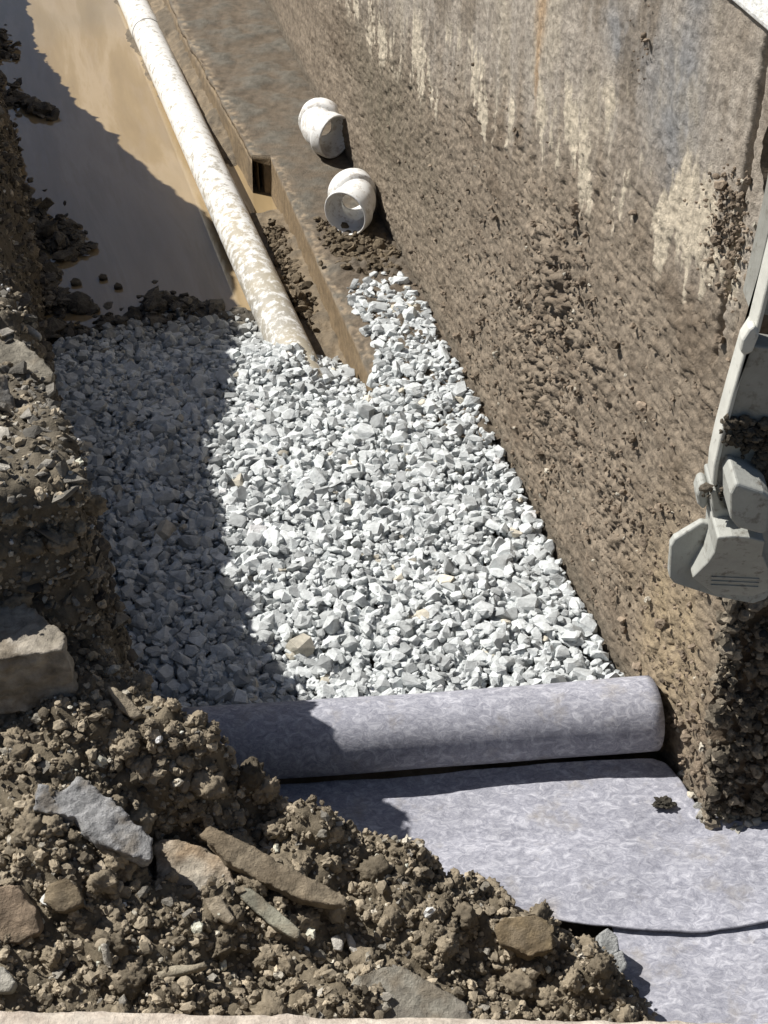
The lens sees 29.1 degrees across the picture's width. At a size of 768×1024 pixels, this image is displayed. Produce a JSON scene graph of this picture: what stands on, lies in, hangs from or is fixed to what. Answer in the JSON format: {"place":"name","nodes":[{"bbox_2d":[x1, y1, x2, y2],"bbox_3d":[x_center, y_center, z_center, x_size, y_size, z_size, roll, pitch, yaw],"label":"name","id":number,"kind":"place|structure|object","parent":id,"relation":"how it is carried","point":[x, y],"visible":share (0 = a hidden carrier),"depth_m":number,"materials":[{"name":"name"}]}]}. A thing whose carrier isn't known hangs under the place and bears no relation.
{"place":"outdoors","nodes":[
{"label":"outdoors","id":0,"kind":"place"},
{"bbox_2d":[0,0,276,327],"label":"water","id":1,"kind":"structure","parent":0,"point":[103,156],"depth_m":5.07,"materials":[{"name":"brown liquid"}]},
{"bbox_2d":[70,278,81,285],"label":"wet stone","id":2,"kind":"object","parent":1,"relation":"in","point":[75,281],"visible":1,"depth_m":4.47,"materials":[{"name":"brown stone"}]},
{"bbox_2d":[98,274,107,280],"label":"wet stone","id":3,"kind":"object","parent":1,"relation":"in","point":[103,277],"visible":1,"depth_m":4.49,"materials":[{"name":"brown stone"}]},
{"bbox_2d":[114,282,122,289],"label":"wet stone","id":4,"kind":"object","parent":1,"relation":"in","point":[118,286],"visible":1,"depth_m":4.45,"materials":[{"name":"brown stone"}]},
{"bbox_2d":[0,24,254,345],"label":"bank debris","id":5,"kind":"object","parent":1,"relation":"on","point":[58,232],"visible":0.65,"depth_m":4.39,"materials":[{"name":"brown soil"}]},
{"bbox_2d":[113,0,346,364],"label":"mud berm","id":6,"kind":"structure","parent":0,"point":[324,341],"depth_m":5.08,"materials":[{"name":"brown soil"}]},
{"bbox_2d":[163,0,259,191],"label":"form board","id":7,"kind":"object","parent":6,"relation":"on","point":[247,165],"visible":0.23,"depth_m":5.12,"materials":[{"name":"brown wood"}]},
{"bbox_2d":[118,0,323,377],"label":"drain pipe","id":8,"kind":"object","parent":6,"relation":"on","point":[269,302],"visible":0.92,"depth_m":4.72,"materials":[{"name":"white plastic"}]},
{"bbox_2d":[0,93,645,1021],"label":"soil bank","id":9,"kind":"structure","parent":0,"point":[70,617],"depth_m":2.35,"materials":[{"name":"brown soil"}]},
{"bbox_2d":[0,374,15,410],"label":"shale slab","id":10,"kind":"object","parent":9,"relation":"on","point":[6,397],"depth_m":2.77,"materials":[{"name":"grey stone"}]},
{"bbox_2d":[0,967,17,994],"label":"rock","id":11,"kind":"object","parent":9,"relation":"on","point":[8,984],"visible":1,"depth_m":2.08,"materials":[{"name":"white stone"}]},
{"bbox_2d":[0,885,43,944],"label":"rock","id":12,"kind":"object","parent":9,"relation":"on","point":[21,920],"visible":0.9,"depth_m":2.15,"materials":[{"name":"brown stone"}]},
{"bbox_2d":[0,333,54,385],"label":"shale slab","id":13,"kind":"object","parent":9,"relation":"on","point":[15,352],"depth_m":3.02,"materials":[{"name":"grey stone"}]},
{"bbox_2d":[22,322,41,340],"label":"rock","id":14,"kind":"object","parent":9,"relation":"on","point":[34,333],"visible":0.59,"depth_m":3.14,"materials":[{"name":"grey stone"}]},
{"bbox_2d":[0,600,78,713],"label":"boulder","id":15,"kind":"object","parent":9,"relation":"on","point":[37,663],"visible":0.91,"depth_m":2.34,"materials":[{"name":"stone"}]},
{"bbox_2d":[43,878,83,913],"bbox_3d":[-0.471,0.571,2.192,0.059,0.050,0.059,0,40,0],"label":"rock","id":16,"kind":"object","parent":9,"relation":"on","point":[64,896],"visible":1,"depth_m":2.17,"materials":[{"name":"brown stone"}]},
{"bbox_2d":[0,82,139,669],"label":"bank crumbs","id":17,"kind":"object","parent":9,"relation":"on","point":[103,544],"visible":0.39,"depth_m":3.87,"materials":[{"name":"soil"}]},
{"bbox_2d":[33,776,152,866],"bbox_3d":[-0.440,0.476,2.280,0.201,0.114,0.087,12,41,14],"label":"rock","id":18,"kind":"object","parent":9,"relation":"on","point":[102,823],"visible":0.92,"depth_m":2.26,"materials":[{"name":"grey stone"}]},
{"bbox_2d":[101,943,111,967],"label":"rock","id":19,"kind":"object","parent":9,"relation":"on","point":[107,957],"visible":1,"depth_m":2.14,"materials":[{"name":"grey stone"}]},
{"bbox_2d":[107,686,142,720],"bbox_3d":[-0.416,0.307,2.365,0.070,0.050,0.027,31,49,32],"label":"rock","id":20,"kind":"object","parent":9,"relation":"on","point":[126,706],"visible":1,"depth_m":2.36,"materials":[{"name":"beige stone"}]},
{"bbox_2d":[157,962,207,977],"bbox_3d":[-0.301,0.678,2.183,0.082,0.026,0.020,-9,41,-10],"label":"rock","id":21,"kind":"object","parent":9,"relation":"on","point":[176,971],"visible":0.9,"depth_m":2.17,"materials":[{"name":"beige stone"}]},
{"bbox_2d":[152,839,235,899],"bbox_3d":[-0.297,0.583,2.355,0.166,0.092,0.099,20,44,22],"label":"rock","id":22,"kind":"object","parent":9,"relation":"on","point":[196,866],"visible":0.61,"depth_m":2.34,"materials":[{"name":"brown stone"}]},
{"bbox_2d":[204,896,234,924],"bbox_3d":[-0.252,0.615,2.275,0.026,0.032,0.057,-29,48,-30],"label":"rock","id":23,"kind":"object","parent":9,"relation":"on","point":[216,905],"visible":1,"depth_m":2.27,"materials":[{"name":"brown stone"}]},
{"bbox_2d":[238,886,300,939],"bbox_3d":[-0.179,0.621,2.290,0.137,0.029,0.028,29,48,30],"label":"shale slab","id":24,"kind":"object","parent":9,"relation":"on","point":[267,912],"depth_m":2.28,"materials":[{"name":"grey stone"}]},
{"bbox_2d":[200,826,347,909],"bbox_3d":[-0.174,0.569,2.320,0.253,0.082,0.049,17,43,19],"label":"shale slab","id":25,"kind":"object","parent":9,"relation":"on","point":[236,855],"depth_m":2.31,"materials":[{"name":"brown stone"}]},
{"bbox_2d":[0,102,601,1020],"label":"shale chips","id":26,"kind":"object","parent":9,"relation":"on","point":[62,468],"visible":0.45,"depth_m":2.41,"materials":[{"name":"brown stone"}]},
{"bbox_2d":[0,122,655,1022],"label":"soil clods","id":27,"kind":"object","parent":9,"relation":"on","point":[252,776],"visible":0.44,"depth_m":2.34,"materials":[{"name":"brown soil"}]},
{"bbox_2d":[0,95,657,1021],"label":"soil crumbs","id":28,"kind":"object","parent":9,"relation":"on","point":[118,907],"visible":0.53,"depth_m":2.33,"materials":[{"name":"brown soil"}]},
{"bbox_2d":[331,935,343,951],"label":"rock","id":29,"kind":"object","parent":9,"relation":"on","point":[337,942],"visible":1,"depth_m":2.32,"materials":[{"name":"white stone"}]},
{"bbox_2d":[346,933,356,952],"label":"rock","id":30,"kind":"object","parent":9,"relation":"on","point":[351,943],"visible":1,"depth_m":2.33,"materials":[{"name":"grey stone"}]},
{"bbox_2d":[350,966,471,1018],"bbox_3d":[0.028,0.752,2.255,0.210,0.064,0.111,0,40,0],"label":"rock","id":31,"kind":"object","parent":9,"relation":"on","point":[415,995],"visible":0.73,"depth_m":2.25,"materials":[{"name":"grey stone"}]},
{"bbox_2d":[494,914,553,960],"bbox_3d":[0.222,0.679,2.355,0.097,0.068,0.073,0,40,0],"label":"rock","id":32,"kind":"object","parent":9,"relation":"on","point":[528,937],"visible":1,"depth_m":2.34,"materials":[{"name":"brown stone"}]},
{"bbox_2d":[596,928,618,953],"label":"crushed stone","id":33,"kind":"object","parent":9,"relation":"on","point":[607,938],"visible":0.73,"depth_m":2.47,"materials":[{"name":"grey stone"}]},
{"bbox_2d":[612,951,626,972],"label":"crushed stone","id":34,"kind":"object","parent":9,"relation":"on","point":[619,957],"visible":0.43,"depth_m":2.44,"materials":[{"name":"white stone"}]},
{"bbox_2d":[52,271,624,710],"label":"gravel","id":35,"kind":"structure","parent":0,"point":[218,435],"depth_m":3.39,"materials":[{"name":"white gravel"}]},
{"bbox_2d":[107,371,657,940],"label":"trench floor","id":36,"kind":"structure","parent":0,"point":[583,929],"depth_m":2.90,"materials":[{"name":"soil"}]},
{"bbox_2d":[676,770,684,777],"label":"crushed stone","id":37,"kind":"object","parent":36,"relation":"on","point":[681,773],"visible":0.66,"depth_m":2.80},
{"bbox_2d":[612,922,767,1023],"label":"fabric sheet","id":38,"kind":"object","parent":36,"relation":"on","point":[719,976],"visible":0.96,"depth_m":2.48,"materials":[{"name":"grey fabric"}]},
{"bbox_2d":[279,758,767,932],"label":"fabric sheet","id":39,"kind":"object","parent":38,"relation":"on","point":[605,843],"visible":0.57,"depth_m":2.69,"materials":[{"name":"grey fabric"}]},
{"bbox_2d":[182,675,664,778],"bbox_3d":[0.071,0.416,2.811,0.903,0.154,0.147,-3,40,-4],"label":"fabric roll","id":40,"kind":"object","parent":39,"relation":"on","point":[370,734],"visible":0.88,"depth_m":2.76,"materials":[{"name":"grey fabric"}]},
{"bbox_2d":[651,795,676,808],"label":"soil clod","id":41,"kind":"object","parent":39,"relation":"on","point":[664,802],"visible":1,"depth_m":2.73,"materials":[{"name":"brown soil"}]},
{"bbox_2d":[693,801,701,808],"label":"crushed stone","id":42,"kind":"object","parent":36,"relation":"on","point":[697,805],"visible":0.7,"depth_m":2.74,"materials":[{"name":"grey stone"}]},
{"bbox_2d":[695,807,767,833],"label":"grit","id":43,"kind":"object","parent":36,"relation":"on","point":[749,821],"visible":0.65,"depth_m":2.71,"materials":[{"name":"stone"}]},
{"bbox_2d":[723,813,735,821],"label":"crushed stone","id":44,"kind":"object","parent":43,"relation":"on","point":[730,815],"visible":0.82,"depth_m":2.71,"materials":[{"name":"stone"}]},
{"bbox_2d":[667,177,767,602],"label":"excavator bucket","id":45,"kind":"object","parent":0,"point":[720,549],"visible":0.98,"depth_m":1.73,"materials":[{"name":"metal"}]},
{"bbox_2d":[699,413,767,500],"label":"caked dirt","id":46,"kind":"structure","parent":45,"relation":"in","point":[750,433],"depth_m":1.70,"materials":[{"name":"soil"}]},
{"label":"ground","id":47,"kind":"structure","parent":0,"visible":0},
{"bbox_2d":[169,0,499,440],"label":"wall footing","id":48,"kind":"object","parent":47,"relation":"on","point":[242,54],"depth_m":4.90,"materials":[{"name":"brown concrete"}]},
{"bbox_2d":[298,98,344,158],"bbox_3d":[-0.193,-1.251,4.817,0.150,0.144,0.215,-12,41,-14],"label":"pipe elbow","id":49,"kind":"object","parent":48,"relation":"on","point":[316,116],"visible":0.98,"depth_m":4.80,"materials":[{"name":"white plastic"}]},
{"bbox_2d":[325,168,376,234],"bbox_3d":[-0.100,-0.928,4.432,0.154,0.144,0.212,0,40,0],"label":"pipe elbow","id":50,"kind":"object","parent":48,"relation":"on","point":[358,185],"visible":1,"depth_m":4.42,"materials":[{"name":"white plastic"}]},
{"bbox_2d":[0,1011,767,1023],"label":"concrete edge","id":51,"kind":"object","parent":47,"relation":"on","point":[75,1017],"visible":1,"depth_m":1.44,"materials":[{"name":"beige concrete"}]},
{"bbox_2d":[264,0,767,810],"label":"foundation wall","id":52,"kind":"structure","parent":47,"relation":"on","point":[672,130],"depth_m":2.88,"materials":[{"name":"concrete"}]},
{"bbox_2d":[252,4,767,829],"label":"mud clods","id":53,"kind":"object","parent":52,"relation":"attached to","point":[734,618],"visible":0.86,"depth_m":2.70,"materials":[{"name":"soil"}]},
{"bbox_2d":[733,0,767,29],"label":"floor slab","id":54,"kind":"structure","parent":52,"relation":"on","point":[757,10],"depth_m":2.03,"materials":[{"name":"white concrete"}]}
]}

